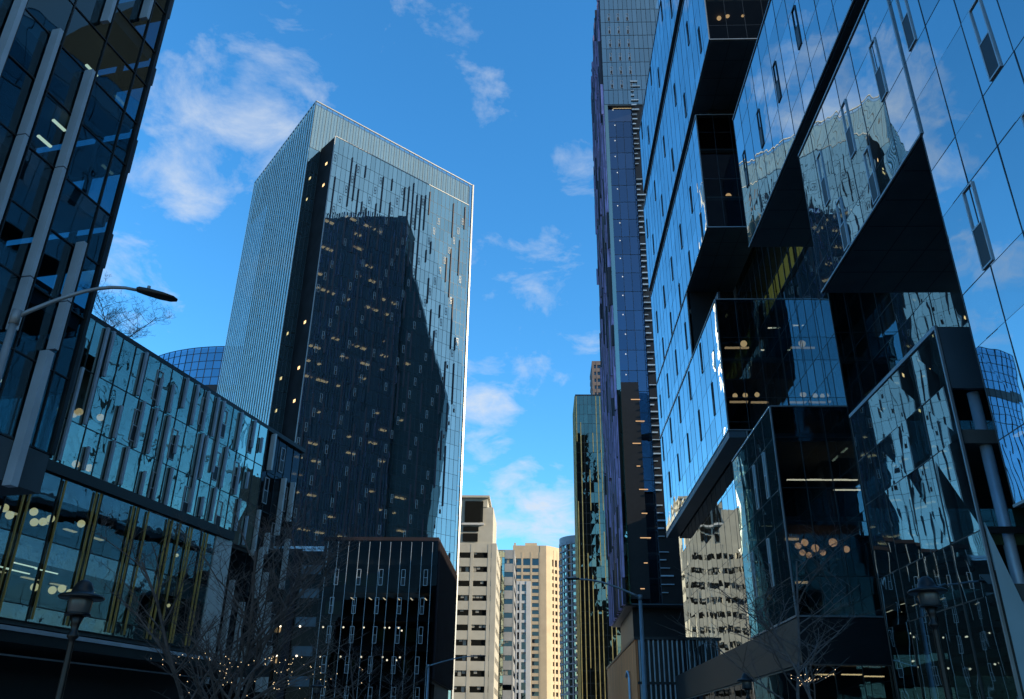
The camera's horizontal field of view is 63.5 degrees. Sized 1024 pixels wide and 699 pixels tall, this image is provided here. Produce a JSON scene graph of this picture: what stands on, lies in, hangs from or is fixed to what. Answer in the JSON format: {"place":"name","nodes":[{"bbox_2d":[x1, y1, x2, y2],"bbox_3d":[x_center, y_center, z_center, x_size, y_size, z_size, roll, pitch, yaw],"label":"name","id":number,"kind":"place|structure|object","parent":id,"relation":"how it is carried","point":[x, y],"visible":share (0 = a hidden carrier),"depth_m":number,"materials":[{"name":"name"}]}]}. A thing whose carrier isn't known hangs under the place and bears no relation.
{"place":"outdoors","nodes":[
{"label":"outdoors","id":0,"kind":"place"},
{"bbox_2d":[92,0,659,549],"label":"sky","id":1,"kind":"structure","parent":0,"point":[494,94],"materials":[{"name":"blue"}]},
{"bbox_3d":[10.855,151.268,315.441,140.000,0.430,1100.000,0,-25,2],"label":"pavement","id":2,"kind":"structure","parent":0,"visible":0},
{"bbox_2d":[55,579,104,698],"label":"post lamp","id":3,"kind":"object","parent":2,"relation":"on","point":[81,597],"visible":1,"depth_m":14.91,"materials":[{"name":"black metal"}]},
{"bbox_2d":[0,0,173,495],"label":"corner glass building","id":4,"kind":"structure","parent":2,"relation":"on","point":[77,77],"depth_m":28.17,"materials":[{"name":"blue glass"}]},
{"bbox_2d":[0,285,177,381],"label":"street lamp","id":5,"kind":"object","parent":2,"relation":"on","point":[17,314],"visible":1,"depth_m":18.70,"materials":[{"name":"grey metal"}]},
{"bbox_2d":[0,314,305,698],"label":"fin building","id":6,"kind":"structure","parent":2,"relation":"on","point":[144,430],"depth_m":56.98,"materials":[{"name":"blue glass"}]},
{"bbox_2d":[94,271,175,339],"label":"bare tree","id":7,"kind":"object","parent":6,"relation":"on","point":[117,324],"visible":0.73,"depth_m":65.52,"materials":[{"name":"brown plant"}]},
{"bbox_2d":[86,481,371,698],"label":"bare tree","id":8,"kind":"object","parent":2,"relation":"on","point":[250,650],"visible":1,"depth_m":29.82,"materials":[{"name":"brown plant"}]},
{"bbox_2d":[270,546,323,698],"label":"dark annex","id":9,"kind":"object","parent":2,"relation":"on","point":[305,646],"visible":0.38,"depth_m":124.64,"materials":[{"name":"black glass"}]},
{"bbox_2d":[309,680,324,698],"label":"post lamp","id":10,"kind":"object","parent":2,"relation":"on","point":[318,686],"visible":0.93,"depth_m":41.37,"materials":[{"name":"black metal"}]},
{"bbox_2d":[217,101,473,698],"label":"glass tower","id":11,"kind":"structure","parent":2,"relation":"on","point":[348,348],"depth_m":229.31,"materials":[{"name":"glass"}]},
{"bbox_2d":[276,537,456,698],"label":"dark glass block","id":12,"kind":"structure","parent":2,"relation":"on","point":[390,594],"depth_m":125.18,"materials":[{"name":"glass"}]},
{"bbox_2d":[310,633,430,698],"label":"bare tree","id":13,"kind":"object","parent":2,"relation":"on","point":[389,680],"visible":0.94,"depth_m":64.59,"materials":[{"name":"brown plant"}]},
{"bbox_2d":[426,654,485,698],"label":"street lamp","id":14,"kind":"object","parent":2,"relation":"on","point":[429,665],"visible":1,"depth_m":102.91,"materials":[{"name":"grey metal"}]},
{"bbox_2d":[498,550,516,698],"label":"glass strip block","id":15,"kind":"structure","parent":2,"relation":"on","point":[507,641],"depth_m":321.46,"materials":[{"name":"grey concrete"}]},
{"bbox_2d":[515,581,530,698],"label":"white slim tower","id":16,"kind":"structure","parent":2,"relation":"on","point":[523,646],"depth_m":379.89,"materials":[{"name":"concrete"}]},
{"bbox_2d":[559,535,577,698],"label":"curved balcony tower","id":17,"kind":"structure","parent":2,"relation":"on","point":[568,651],"depth_m":434.28,"materials":[{"name":"blue glass"}]},
{"bbox_2d":[590,361,600,393],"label":"brown slim tower","id":18,"kind":"structure","parent":2,"relation":"on","point":[595,378],"depth_m":465.65,"materials":[{"name":"brown concrete"}]},
{"bbox_2d":[573,394,620,698],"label":"gold fin tower","id":19,"kind":"structure","parent":2,"relation":"on","point":[598,644],"depth_m":346.55,"materials":[{"name":"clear glass"}]},
{"bbox_2d":[565,576,647,698],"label":"street lamp","id":20,"kind":"object","parent":2,"relation":"on","point":[644,676],"visible":1,"depth_m":54.88,"materials":[{"name":"grey metal"}]},
{"bbox_2d":[606,636,687,698],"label":"slatted podium","id":21,"kind":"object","parent":2,"relation":"on","point":[666,661],"visible":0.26,"depth_m":105.32,"materials":[{"name":"concrete"},{"name":"grey metal"}]},
{"bbox_2d":[591,0,685,650],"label":"purple fin tower","id":22,"kind":"structure","parent":21,"relation":"on","point":[642,554],"depth_m":181.76,"materials":[{"name":"blue glass"}]},
{"bbox_2d":[737,672,754,698],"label":"post lamp","id":23,"kind":"object","parent":2,"relation":"on","point":[745,680],"visible":0.79,"depth_m":33.93,"materials":[{"name":"black metal"}]},
{"bbox_2d":[703,555,847,698],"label":"bare tree","id":24,"kind":"object","parent":2,"relation":"on","point":[791,662],"visible":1,"depth_m":24.12,"materials":[{"name":"brown plant"}]},
{"bbox_2d":[661,517,892,698],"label":"bare tree","id":25,"kind":"object","parent":2,"relation":"on","point":[797,689],"visible":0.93,"depth_m":29.16,"materials":[{"name":"brown plant"}]},
{"bbox_2d":[639,0,1023,698],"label":"stacked glass office","id":26,"kind":"structure","parent":2,"relation":"on","point":[833,190],"depth_m":50.72,"materials":[{"name":"blue glass"}]},
{"bbox_2d":[907,576,951,698],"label":"post lamp","id":27,"kind":"object","parent":2,"relation":"on","point":[927,591],"visible":1,"depth_m":17.26,"materials":[{"name":"black metal"}]},
{"bbox_3d":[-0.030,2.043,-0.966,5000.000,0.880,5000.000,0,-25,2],"label":"ground","id":28,"kind":"structure","parent":0,"visible":0},
{"bbox_2d":[159,346,238,395],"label":"curved blue tower","id":29,"kind":"structure","parent":28,"relation":"on","point":[202,365],"depth_m":394.44,"materials":[{"name":"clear glass"}]},
{"bbox_2d":[454,495,499,698],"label":"beige concrete block","id":30,"kind":"structure","parent":28,"relation":"on","point":[478,611],"depth_m":290.63,"materials":[{"name":"beige concrete"}]},
{"bbox_2d":[463,501,482,541],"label":"penthouse window","id":31,"kind":"structure","parent":30,"relation":"in","point":[473,509],"depth_m":302.51,"materials":[{"name":"black glass"}]},
{"bbox_2d":[513,543,561,698],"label":"tan office tower","id":32,"kind":"structure","parent":28,"relation":"on","point":[538,566],"depth_m":501.06,"materials":[{"name":"beige concrete"}]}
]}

